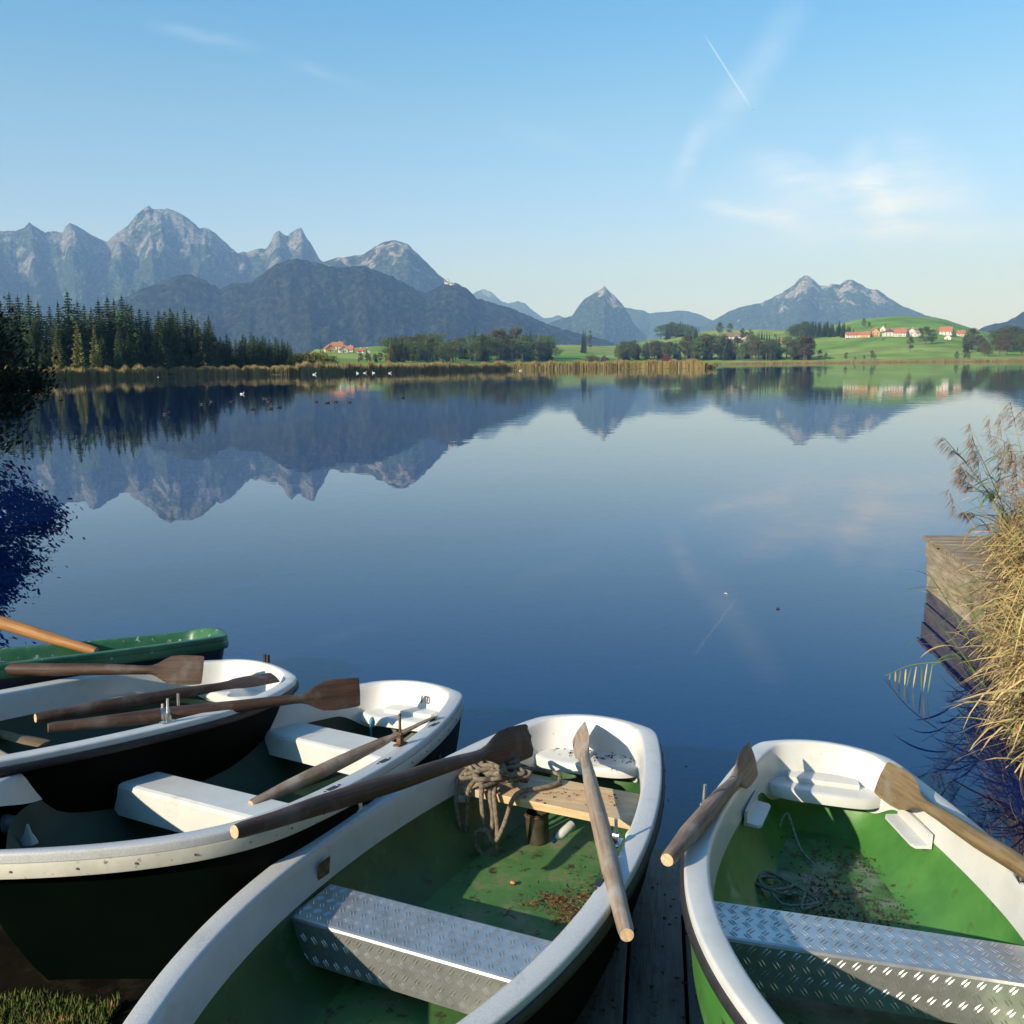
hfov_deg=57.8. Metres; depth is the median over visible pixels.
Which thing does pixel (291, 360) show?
spruce tree
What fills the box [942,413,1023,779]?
reed thicket
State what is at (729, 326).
leafy tree
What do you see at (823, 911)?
leaf litter
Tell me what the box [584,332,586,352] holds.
spruce tree
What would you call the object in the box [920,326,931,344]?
leafy tree
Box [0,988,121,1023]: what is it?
grass
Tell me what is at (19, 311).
spruce tree
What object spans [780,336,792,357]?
leafy tree
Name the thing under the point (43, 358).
spruce tree
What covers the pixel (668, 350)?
leafy tree
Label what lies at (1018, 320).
nearer wooded slope
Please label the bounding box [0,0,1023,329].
sky
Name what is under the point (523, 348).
leafy tree
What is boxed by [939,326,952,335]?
house
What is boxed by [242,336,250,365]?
spruce tree
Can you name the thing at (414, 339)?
autumn tree
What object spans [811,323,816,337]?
spruce tree
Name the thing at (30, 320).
spruce tree
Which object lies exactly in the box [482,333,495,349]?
leafy tree
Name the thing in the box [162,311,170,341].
spruce tree
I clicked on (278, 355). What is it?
spruce tree
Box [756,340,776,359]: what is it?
leafy tree
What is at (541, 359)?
spruce tree
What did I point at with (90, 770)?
rowing boat
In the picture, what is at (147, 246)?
rocky mountain range
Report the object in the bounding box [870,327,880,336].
house
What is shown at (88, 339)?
spruce tree
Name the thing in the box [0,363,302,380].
reeds
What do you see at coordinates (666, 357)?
red bush
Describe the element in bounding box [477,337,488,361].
spruce tree
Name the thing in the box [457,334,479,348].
leafy tree
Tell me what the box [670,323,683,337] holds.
leafy tree
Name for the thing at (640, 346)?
leafy tree
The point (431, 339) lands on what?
autumn tree
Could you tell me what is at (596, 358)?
yellow bush
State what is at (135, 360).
spruce tree
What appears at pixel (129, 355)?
spruce tree
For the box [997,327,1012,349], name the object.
autumn tree
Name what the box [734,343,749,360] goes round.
leafy tree
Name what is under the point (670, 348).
autumn tree
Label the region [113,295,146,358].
spruce tree
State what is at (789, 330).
leafy tree
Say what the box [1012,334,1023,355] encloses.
leafy tree
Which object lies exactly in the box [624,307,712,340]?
blue far ridge
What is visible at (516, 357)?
spruce tree
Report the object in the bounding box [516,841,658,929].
leaf litter
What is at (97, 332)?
spruce tree
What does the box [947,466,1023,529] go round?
reed stalk
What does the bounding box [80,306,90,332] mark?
spruce tree
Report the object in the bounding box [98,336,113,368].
spruce tree
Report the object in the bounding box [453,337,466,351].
leafy tree
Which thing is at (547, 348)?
leafy tree
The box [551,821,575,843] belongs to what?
plastic bottle
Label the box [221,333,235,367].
spruce tree
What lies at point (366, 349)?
house
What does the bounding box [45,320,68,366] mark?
spruce tree
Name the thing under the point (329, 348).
house
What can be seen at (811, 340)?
autumn tree
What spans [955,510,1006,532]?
reed stalk
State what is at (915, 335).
house
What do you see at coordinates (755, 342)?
autumn tree
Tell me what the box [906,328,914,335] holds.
house
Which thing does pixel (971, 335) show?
leafy tree
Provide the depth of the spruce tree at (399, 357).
757.78 m
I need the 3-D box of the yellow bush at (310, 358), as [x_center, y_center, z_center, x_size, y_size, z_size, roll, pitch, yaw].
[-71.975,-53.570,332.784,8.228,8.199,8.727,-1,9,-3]
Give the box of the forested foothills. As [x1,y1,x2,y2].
[42,258,613,356]
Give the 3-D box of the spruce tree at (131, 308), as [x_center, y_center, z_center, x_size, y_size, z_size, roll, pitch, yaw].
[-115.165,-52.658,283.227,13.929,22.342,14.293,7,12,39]
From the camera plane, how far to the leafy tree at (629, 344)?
1219.06 m
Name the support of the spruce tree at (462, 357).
on the meadow hills
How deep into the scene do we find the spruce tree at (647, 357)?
1222.39 m
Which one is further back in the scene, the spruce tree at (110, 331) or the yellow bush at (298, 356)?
the yellow bush at (298, 356)
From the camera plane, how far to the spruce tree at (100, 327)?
268.64 m
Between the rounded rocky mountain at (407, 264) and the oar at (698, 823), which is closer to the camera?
the oar at (698, 823)
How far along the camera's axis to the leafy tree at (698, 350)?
1240.53 m
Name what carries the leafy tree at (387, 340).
on the meadow hills
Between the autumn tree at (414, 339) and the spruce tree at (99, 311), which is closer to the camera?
the spruce tree at (99, 311)
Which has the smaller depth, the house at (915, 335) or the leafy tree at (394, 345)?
the leafy tree at (394, 345)
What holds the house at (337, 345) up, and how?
on the meadow hills
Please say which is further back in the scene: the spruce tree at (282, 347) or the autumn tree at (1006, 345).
the autumn tree at (1006, 345)
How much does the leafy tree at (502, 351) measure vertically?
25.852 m
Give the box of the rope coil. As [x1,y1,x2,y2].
[754,812,818,910]
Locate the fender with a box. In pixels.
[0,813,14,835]
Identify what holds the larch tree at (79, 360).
on the meadow hills
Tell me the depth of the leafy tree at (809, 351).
1184.03 m
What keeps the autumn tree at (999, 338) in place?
on the meadow hills
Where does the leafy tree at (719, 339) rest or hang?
on the meadow hills
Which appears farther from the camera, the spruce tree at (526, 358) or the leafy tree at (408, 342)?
the spruce tree at (526, 358)
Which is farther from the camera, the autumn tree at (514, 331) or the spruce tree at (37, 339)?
the autumn tree at (514, 331)
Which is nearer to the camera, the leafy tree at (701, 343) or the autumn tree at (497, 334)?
the autumn tree at (497, 334)
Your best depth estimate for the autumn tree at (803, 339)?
1165.88 m
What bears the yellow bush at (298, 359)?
on the meadow hills
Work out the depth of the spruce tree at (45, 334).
249.98 m
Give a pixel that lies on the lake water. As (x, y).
(500, 549)
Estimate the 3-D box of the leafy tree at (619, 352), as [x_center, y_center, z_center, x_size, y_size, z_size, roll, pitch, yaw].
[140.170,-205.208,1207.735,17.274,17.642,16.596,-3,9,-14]
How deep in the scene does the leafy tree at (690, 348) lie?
1275.85 m
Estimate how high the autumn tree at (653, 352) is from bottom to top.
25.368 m
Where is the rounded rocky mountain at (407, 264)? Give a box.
[320,240,445,292]
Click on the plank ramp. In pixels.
(651, 959)
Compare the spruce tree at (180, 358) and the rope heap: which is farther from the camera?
the spruce tree at (180, 358)
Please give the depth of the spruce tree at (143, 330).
275.62 m
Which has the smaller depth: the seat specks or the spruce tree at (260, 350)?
the seat specks
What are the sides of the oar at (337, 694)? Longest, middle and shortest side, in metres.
1.563 x 0.170 x 0.125 m
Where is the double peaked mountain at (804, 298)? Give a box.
[691,275,947,332]
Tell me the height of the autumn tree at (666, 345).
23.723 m
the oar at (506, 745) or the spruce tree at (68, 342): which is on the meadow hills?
the spruce tree at (68, 342)
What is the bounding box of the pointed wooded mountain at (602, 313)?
[548,286,645,344]
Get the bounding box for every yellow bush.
[293,350,311,363]
[293,352,303,365]
[299,351,317,362]
[309,351,327,364]
[320,353,339,364]
[585,354,593,361]
[592,356,599,361]
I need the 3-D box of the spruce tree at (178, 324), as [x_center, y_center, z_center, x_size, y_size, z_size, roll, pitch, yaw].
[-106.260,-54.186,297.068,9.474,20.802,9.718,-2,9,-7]
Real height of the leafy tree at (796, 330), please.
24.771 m
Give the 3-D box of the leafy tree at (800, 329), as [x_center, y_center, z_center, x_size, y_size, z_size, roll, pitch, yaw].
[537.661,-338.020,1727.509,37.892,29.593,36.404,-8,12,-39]
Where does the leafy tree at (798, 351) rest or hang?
on the meadow hills
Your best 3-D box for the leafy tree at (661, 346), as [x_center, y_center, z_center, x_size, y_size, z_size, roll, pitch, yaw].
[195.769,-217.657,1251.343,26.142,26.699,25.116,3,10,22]
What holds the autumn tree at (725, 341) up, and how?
on the meadow hills
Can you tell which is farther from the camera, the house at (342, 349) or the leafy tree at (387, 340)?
the house at (342, 349)
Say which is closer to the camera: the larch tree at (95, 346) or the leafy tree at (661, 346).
the larch tree at (95, 346)
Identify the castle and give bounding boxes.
[444,279,453,284]
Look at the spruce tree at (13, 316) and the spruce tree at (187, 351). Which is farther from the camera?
the spruce tree at (187, 351)
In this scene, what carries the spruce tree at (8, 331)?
on the meadow hills
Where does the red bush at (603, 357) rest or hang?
on the meadow hills
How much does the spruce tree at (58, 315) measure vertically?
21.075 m
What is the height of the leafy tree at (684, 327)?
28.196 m
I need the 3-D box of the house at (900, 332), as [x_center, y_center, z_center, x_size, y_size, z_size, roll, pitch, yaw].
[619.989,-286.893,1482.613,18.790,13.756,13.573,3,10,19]
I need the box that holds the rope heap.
[454,746,561,856]
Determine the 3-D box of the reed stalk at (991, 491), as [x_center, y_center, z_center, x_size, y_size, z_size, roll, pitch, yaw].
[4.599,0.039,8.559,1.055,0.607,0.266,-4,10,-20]
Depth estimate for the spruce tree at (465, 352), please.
999.84 m
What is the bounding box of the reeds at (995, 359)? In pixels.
[717,357,1023,364]
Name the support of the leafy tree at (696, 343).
on the meadow hills
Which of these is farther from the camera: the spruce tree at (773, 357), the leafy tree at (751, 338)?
the leafy tree at (751, 338)
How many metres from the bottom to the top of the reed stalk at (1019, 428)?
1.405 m
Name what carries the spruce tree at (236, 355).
on the meadow hills
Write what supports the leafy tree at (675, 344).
on the meadow hills
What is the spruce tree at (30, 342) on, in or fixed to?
on the meadow hills
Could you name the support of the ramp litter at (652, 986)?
on the plank ramp
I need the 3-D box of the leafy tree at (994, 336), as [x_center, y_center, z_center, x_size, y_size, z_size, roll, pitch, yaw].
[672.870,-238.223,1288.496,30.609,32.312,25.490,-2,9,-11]
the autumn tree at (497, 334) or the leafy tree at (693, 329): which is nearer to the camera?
the autumn tree at (497, 334)
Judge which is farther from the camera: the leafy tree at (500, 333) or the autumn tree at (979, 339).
the autumn tree at (979, 339)
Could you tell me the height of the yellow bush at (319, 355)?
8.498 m
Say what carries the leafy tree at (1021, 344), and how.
on the meadow hills
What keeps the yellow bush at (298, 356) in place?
on the meadow hills
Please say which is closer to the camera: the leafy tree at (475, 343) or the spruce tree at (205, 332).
the spruce tree at (205, 332)
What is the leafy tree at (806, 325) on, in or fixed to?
on the meadow hills
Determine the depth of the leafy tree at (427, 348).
831.97 m
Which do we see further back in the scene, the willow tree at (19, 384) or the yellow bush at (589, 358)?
the yellow bush at (589, 358)
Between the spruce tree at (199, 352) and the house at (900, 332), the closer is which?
the spruce tree at (199, 352)
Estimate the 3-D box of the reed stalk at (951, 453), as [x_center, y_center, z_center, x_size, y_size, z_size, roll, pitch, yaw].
[3.912,-0.145,7.863,1.069,1.025,0.239,-5,10,-25]
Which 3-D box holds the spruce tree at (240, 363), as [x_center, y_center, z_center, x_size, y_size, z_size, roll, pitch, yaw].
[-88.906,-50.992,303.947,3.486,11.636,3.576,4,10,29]
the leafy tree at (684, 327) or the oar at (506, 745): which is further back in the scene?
the leafy tree at (684, 327)
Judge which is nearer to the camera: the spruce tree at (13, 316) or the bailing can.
the bailing can
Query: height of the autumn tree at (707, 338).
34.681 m
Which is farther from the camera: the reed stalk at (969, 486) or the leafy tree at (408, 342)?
the leafy tree at (408, 342)
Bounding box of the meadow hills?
[119,316,1023,377]
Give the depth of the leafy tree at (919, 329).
1403.19 m
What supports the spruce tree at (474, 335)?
on the meadow hills
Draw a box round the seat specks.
[542,748,686,771]
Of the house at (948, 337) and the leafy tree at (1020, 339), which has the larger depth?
the house at (948, 337)
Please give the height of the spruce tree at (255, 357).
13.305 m
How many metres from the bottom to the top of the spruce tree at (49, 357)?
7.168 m
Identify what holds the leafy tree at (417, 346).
on the meadow hills
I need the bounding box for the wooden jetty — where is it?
[923,535,1023,647]
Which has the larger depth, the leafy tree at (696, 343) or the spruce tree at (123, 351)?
the leafy tree at (696, 343)
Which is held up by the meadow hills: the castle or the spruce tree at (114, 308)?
the spruce tree at (114, 308)
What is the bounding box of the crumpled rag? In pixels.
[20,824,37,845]
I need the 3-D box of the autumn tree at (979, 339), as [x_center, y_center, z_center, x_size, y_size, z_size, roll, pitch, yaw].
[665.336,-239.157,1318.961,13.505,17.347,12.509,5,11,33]
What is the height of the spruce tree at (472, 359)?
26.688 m
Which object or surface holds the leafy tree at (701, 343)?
on the meadow hills
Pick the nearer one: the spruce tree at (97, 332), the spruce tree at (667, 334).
the spruce tree at (97, 332)
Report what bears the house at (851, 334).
on the meadow hills
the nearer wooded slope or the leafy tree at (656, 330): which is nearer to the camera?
the leafy tree at (656, 330)
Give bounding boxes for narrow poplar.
[588,330,591,346]
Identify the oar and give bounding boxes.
[0,616,98,652]
[0,730,50,746]
[2,655,203,684]
[34,673,279,722]
[48,678,359,732]
[230,724,532,838]
[248,716,436,804]
[572,721,633,941]
[661,743,757,866]
[874,762,1023,878]
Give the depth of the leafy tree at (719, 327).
1877.77 m
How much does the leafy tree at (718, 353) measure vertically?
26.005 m
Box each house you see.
[323,343,335,351]
[332,341,343,349]
[338,345,347,352]
[345,345,354,351]
[356,347,362,352]
[361,347,369,352]
[721,333,734,338]
[845,332,859,337]
[859,331,871,337]
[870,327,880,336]
[882,328,893,336]
[894,328,906,336]
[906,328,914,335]
[912,331,920,336]
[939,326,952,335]
[944,334,951,339]
[956,330,965,336]
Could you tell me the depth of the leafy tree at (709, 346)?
1237.23 m
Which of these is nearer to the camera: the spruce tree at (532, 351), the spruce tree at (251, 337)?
the spruce tree at (251, 337)
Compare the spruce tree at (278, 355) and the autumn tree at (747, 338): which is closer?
the spruce tree at (278, 355)
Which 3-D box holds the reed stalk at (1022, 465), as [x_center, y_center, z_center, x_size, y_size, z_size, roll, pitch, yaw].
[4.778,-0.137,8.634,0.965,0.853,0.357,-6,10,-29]
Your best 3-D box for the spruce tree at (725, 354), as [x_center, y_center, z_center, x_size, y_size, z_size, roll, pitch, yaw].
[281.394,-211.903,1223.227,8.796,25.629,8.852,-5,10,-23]
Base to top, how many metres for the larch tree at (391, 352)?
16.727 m
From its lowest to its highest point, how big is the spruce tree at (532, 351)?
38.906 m
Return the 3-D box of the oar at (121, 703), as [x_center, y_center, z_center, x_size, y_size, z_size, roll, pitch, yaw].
[-1.859,0.987,4.986,1.302,0.071,0.136,-2,20,-43]
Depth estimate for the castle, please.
5043.70 m
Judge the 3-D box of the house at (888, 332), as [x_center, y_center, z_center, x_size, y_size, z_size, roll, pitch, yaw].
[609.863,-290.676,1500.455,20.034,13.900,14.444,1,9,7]
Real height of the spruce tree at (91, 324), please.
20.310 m
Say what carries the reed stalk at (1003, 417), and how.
on the reed thicket
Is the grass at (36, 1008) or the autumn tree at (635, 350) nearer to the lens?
the grass at (36, 1008)
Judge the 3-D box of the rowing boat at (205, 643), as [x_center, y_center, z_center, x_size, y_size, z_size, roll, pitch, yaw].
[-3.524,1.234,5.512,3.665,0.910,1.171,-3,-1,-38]
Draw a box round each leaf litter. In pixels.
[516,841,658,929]
[761,836,917,928]
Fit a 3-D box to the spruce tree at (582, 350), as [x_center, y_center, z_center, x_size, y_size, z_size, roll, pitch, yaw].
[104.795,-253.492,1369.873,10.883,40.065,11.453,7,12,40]
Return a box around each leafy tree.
[364,352,370,361]
[378,337,397,355]
[385,344,400,356]
[394,345,405,358]
[400,339,416,356]
[409,341,425,360]
[420,340,435,359]
[434,341,456,361]
[436,331,446,339]
[444,339,466,360]
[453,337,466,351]
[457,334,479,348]
[463,341,483,360]
[471,334,492,354]
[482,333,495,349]
[487,338,506,360]
[490,328,511,339]
[492,340,510,359]
[511,335,532,360]
[529,340,549,360]
[533,341,552,358]
[535,335,554,352]
[537,336,563,355]
[614,348,625,359]
[616,342,632,356]
[622,341,638,359]
[626,340,643,358]
[639,344,651,356]
[649,341,664,359]
[654,325,666,338]
[658,323,676,335]
[662,347,673,356]
[669,343,681,358]
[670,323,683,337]
[677,324,692,334]
[683,326,699,335]
[684,341,693,358]
[687,336,712,359]
[688,336,709,358]
[690,340,708,356]
[702,339,720,359]
[715,334,729,351]
[717,322,723,332]
[717,342,728,355]
[727,323,733,332]
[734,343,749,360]
[743,335,757,358]
[751,341,764,359]
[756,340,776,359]
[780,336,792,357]
[784,339,800,359]
[785,326,794,336]
[790,326,800,335]
[791,323,806,335]
[793,340,803,359]
[795,323,809,334]
[795,335,815,359]
[906,337,913,348]
[915,327,923,341]
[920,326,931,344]
[928,329,938,343]
[965,328,980,339]
[966,334,978,349]
[983,345,993,355]
[984,329,998,348]
[989,329,1003,347]
[1008,326,1023,348]
[1012,333,1023,351]
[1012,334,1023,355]
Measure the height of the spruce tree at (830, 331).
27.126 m
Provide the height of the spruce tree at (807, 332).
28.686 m
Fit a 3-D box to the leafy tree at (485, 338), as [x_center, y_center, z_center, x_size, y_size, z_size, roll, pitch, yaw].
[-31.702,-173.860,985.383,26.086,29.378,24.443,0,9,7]
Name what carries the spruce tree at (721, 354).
on the meadow hills
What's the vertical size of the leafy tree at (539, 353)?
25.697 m
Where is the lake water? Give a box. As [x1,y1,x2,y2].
[0,361,1023,917]
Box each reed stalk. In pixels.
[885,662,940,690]
[888,563,983,646]
[910,613,981,677]
[919,579,994,639]
[932,437,1019,543]
[932,644,1001,686]
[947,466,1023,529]
[950,477,1022,522]
[953,439,1016,539]
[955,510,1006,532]
[978,488,1022,520]
[981,401,1023,464]
[1003,455,1023,508]
[1004,409,1023,485]
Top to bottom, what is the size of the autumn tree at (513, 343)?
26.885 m
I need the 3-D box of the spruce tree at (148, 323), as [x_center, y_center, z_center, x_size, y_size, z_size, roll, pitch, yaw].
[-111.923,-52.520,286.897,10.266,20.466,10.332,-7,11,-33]
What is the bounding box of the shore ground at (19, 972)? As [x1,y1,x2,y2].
[0,916,688,1023]
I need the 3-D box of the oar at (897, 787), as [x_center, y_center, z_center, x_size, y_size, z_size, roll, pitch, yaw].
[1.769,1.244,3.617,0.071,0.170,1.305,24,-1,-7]
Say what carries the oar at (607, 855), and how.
on the rowing boat at (401, 907)
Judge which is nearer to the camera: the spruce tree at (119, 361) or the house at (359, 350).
the spruce tree at (119, 361)
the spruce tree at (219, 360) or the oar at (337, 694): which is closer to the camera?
the oar at (337, 694)
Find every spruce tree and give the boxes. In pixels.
[0,301,24,367]
[4,291,28,367]
[13,295,29,340]
[21,291,37,356]
[26,327,37,366]
[27,313,47,363]
[28,300,66,364]
[38,340,50,366]
[44,307,53,350]
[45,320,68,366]
[47,349,51,364]
[50,293,92,367]
[51,301,69,359]
[68,303,97,360]
[79,323,98,367]
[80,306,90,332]
[85,306,108,351]
[93,302,106,333]
[94,318,114,366]
[95,325,103,360]
[97,298,126,363]
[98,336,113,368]
[110,298,120,333]
[112,305,146,359]
[112,329,125,369]
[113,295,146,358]
[113,330,133,367]
[123,332,138,364]
[125,334,134,368]
[126,306,147,350]
[133,309,152,363]
[136,329,149,367]
[143,312,155,344]
[149,310,176,367]
[149,318,174,375]
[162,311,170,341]
[164,309,190,367]
[173,311,185,347]
[177,308,194,365]
[187,314,196,347]
[190,319,212,368]
[191,327,213,367]
[202,321,220,368]
[203,315,224,365]
[215,343,222,367]
[218,337,225,365]
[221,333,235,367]
[231,340,239,366]
[235,336,247,362]
[238,341,244,368]
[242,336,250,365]
[248,336,265,366]
[249,332,255,346]
[250,337,268,365]
[264,340,278,367]
[272,336,284,365]
[280,340,285,358]
[281,341,291,365]
[285,348,295,366]
[396,341,402,360]
[403,342,410,360]
[458,339,464,358]
[463,338,468,359]
[470,327,477,357]
[470,339,479,360]
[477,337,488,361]
[504,336,512,360]
[511,345,519,359]
[521,333,531,360]
[528,330,537,360]
[536,335,544,360]
[545,336,554,360]
[580,331,584,352]
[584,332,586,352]
[644,343,649,360]
[663,324,670,339]
[717,335,723,359]
[722,344,727,360]
[724,335,730,359]
[768,339,776,359]
[775,336,782,358]
[805,323,810,336]
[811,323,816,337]
[814,321,820,337]
[827,324,833,336]
[834,325,838,336]
[840,325,845,337]
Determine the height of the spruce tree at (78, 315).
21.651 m
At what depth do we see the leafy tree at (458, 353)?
905.49 m
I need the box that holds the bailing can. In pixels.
[524,808,548,845]
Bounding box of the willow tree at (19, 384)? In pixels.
[0,293,72,454]
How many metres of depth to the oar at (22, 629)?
6.36 m
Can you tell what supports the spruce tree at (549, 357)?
on the meadow hills
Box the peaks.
[473,289,564,323]
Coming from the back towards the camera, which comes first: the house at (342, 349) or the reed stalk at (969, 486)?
the house at (342, 349)
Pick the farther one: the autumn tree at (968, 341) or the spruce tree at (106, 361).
the autumn tree at (968, 341)
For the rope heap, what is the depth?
4.29 m
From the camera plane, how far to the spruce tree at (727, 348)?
1225.14 m
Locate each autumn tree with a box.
[403,337,417,352]
[423,337,439,360]
[488,330,512,360]
[507,328,523,349]
[507,338,521,359]
[630,344,641,359]
[645,342,660,359]
[660,343,671,355]
[667,342,674,358]
[678,335,693,359]
[702,335,717,359]
[720,339,733,353]
[730,338,743,359]
[743,335,753,357]
[747,339,761,360]
[796,336,813,360]
[799,335,814,359]
[963,338,974,351]
[975,338,983,345]
[979,342,988,355]
[993,336,1005,354]
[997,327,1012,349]
[998,334,1014,355]
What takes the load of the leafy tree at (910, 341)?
on the meadow hills
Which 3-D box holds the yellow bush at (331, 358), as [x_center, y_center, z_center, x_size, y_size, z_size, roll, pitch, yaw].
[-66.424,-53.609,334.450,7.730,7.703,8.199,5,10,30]
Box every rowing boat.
[0,628,228,689]
[0,654,298,815]
[0,680,463,979]
[123,714,665,1023]
[679,739,1023,1023]
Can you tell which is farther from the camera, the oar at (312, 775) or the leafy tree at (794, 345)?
the leafy tree at (794, 345)
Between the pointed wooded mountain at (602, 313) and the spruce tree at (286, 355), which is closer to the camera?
the spruce tree at (286, 355)
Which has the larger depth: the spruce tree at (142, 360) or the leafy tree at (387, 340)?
the leafy tree at (387, 340)
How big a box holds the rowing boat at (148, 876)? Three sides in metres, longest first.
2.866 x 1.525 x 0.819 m
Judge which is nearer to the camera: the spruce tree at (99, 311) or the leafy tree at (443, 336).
the spruce tree at (99, 311)
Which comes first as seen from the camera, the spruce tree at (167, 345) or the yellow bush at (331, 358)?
the spruce tree at (167, 345)
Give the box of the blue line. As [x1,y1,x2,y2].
[369,717,373,736]
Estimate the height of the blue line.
0.213 m
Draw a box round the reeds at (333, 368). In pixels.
[295,358,716,373]
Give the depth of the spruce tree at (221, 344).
313.22 m
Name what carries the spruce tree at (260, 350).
on the meadow hills
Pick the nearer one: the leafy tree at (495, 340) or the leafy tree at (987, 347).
the leafy tree at (495, 340)
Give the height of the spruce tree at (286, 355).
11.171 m
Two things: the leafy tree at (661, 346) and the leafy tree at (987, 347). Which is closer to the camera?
the leafy tree at (987, 347)
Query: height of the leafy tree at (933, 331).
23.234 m
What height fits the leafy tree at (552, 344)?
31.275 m
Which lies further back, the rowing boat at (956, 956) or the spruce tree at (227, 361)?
the spruce tree at (227, 361)
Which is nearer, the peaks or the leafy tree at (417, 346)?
the leafy tree at (417, 346)
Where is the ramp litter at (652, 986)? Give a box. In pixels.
[581,863,696,1019]
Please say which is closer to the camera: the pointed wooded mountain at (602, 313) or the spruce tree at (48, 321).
the spruce tree at (48, 321)
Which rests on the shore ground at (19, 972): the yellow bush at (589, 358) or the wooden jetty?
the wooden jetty
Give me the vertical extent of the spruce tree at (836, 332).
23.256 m
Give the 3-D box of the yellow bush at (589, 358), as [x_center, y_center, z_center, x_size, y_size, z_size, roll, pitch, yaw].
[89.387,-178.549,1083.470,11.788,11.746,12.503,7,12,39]
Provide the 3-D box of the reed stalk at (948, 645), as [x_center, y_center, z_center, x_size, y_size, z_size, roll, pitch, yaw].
[3.132,0.959,6.596,0.634,0.435,0.287,-1,9,0]
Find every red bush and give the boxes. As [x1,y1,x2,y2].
[600,355,609,361]
[661,353,671,360]
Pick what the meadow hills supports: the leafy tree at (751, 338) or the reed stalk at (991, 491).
the leafy tree at (751, 338)
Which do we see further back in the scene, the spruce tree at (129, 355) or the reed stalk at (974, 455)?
the spruce tree at (129, 355)
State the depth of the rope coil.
3.87 m
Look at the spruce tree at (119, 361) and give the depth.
256.79 m
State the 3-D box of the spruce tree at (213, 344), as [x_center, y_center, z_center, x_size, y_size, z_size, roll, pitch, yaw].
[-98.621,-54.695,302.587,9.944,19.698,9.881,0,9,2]
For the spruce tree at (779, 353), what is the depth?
1218.96 m
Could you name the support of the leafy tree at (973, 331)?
on the meadow hills
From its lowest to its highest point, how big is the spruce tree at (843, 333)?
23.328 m
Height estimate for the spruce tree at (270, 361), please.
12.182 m
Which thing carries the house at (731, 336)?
on the meadow hills
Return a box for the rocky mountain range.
[0,206,322,329]
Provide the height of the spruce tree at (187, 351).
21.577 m
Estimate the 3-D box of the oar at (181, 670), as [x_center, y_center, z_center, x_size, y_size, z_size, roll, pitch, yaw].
[-2.662,0.911,5.367,1.718,0.176,0.075,1,-19,-3]
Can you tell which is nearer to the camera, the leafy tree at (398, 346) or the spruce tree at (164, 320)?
the spruce tree at (164, 320)
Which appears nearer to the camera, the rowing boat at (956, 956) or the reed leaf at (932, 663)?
the rowing boat at (956, 956)
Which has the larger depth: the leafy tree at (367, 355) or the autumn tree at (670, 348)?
the autumn tree at (670, 348)
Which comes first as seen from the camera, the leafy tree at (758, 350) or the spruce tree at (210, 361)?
the spruce tree at (210, 361)
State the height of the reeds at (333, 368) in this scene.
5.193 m
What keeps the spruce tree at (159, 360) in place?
on the meadow hills
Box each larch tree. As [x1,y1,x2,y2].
[51,330,66,369]
[69,322,90,369]
[89,325,103,369]
[388,343,393,359]
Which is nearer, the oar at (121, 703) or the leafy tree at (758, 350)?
the oar at (121, 703)
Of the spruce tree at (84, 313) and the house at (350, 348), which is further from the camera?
the house at (350, 348)
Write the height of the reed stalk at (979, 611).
0.401 m
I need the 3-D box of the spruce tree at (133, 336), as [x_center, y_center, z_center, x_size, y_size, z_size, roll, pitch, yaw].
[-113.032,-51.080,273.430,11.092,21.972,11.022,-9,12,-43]
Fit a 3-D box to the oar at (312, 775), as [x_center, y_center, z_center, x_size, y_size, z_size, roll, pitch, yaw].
[-0.786,1.190,4.495,1.116,0.069,0.136,-15,-11,-48]
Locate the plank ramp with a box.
[574,849,703,1023]
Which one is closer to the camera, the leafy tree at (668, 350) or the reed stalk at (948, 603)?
the reed stalk at (948, 603)
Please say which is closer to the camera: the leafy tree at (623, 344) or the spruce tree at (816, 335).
the leafy tree at (623, 344)
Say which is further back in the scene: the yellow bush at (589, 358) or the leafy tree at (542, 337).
the leafy tree at (542, 337)
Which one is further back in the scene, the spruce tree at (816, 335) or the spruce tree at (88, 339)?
the spruce tree at (816, 335)
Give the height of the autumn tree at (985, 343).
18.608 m
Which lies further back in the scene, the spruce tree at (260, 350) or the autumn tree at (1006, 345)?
the autumn tree at (1006, 345)
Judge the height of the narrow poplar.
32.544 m
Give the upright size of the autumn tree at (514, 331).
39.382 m
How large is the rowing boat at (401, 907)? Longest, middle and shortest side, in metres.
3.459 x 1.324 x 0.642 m
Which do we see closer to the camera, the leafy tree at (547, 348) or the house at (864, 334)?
the leafy tree at (547, 348)
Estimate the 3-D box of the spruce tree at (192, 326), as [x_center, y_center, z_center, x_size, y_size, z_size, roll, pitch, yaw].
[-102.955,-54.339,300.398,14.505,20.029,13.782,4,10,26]
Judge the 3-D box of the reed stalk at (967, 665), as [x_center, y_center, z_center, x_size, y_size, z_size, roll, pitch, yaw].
[3.301,1.099,6.692,0.642,0.318,0.428,5,11,33]
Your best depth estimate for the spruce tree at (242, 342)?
314.51 m
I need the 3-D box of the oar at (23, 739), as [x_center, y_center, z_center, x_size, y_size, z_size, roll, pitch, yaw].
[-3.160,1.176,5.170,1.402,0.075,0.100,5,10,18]

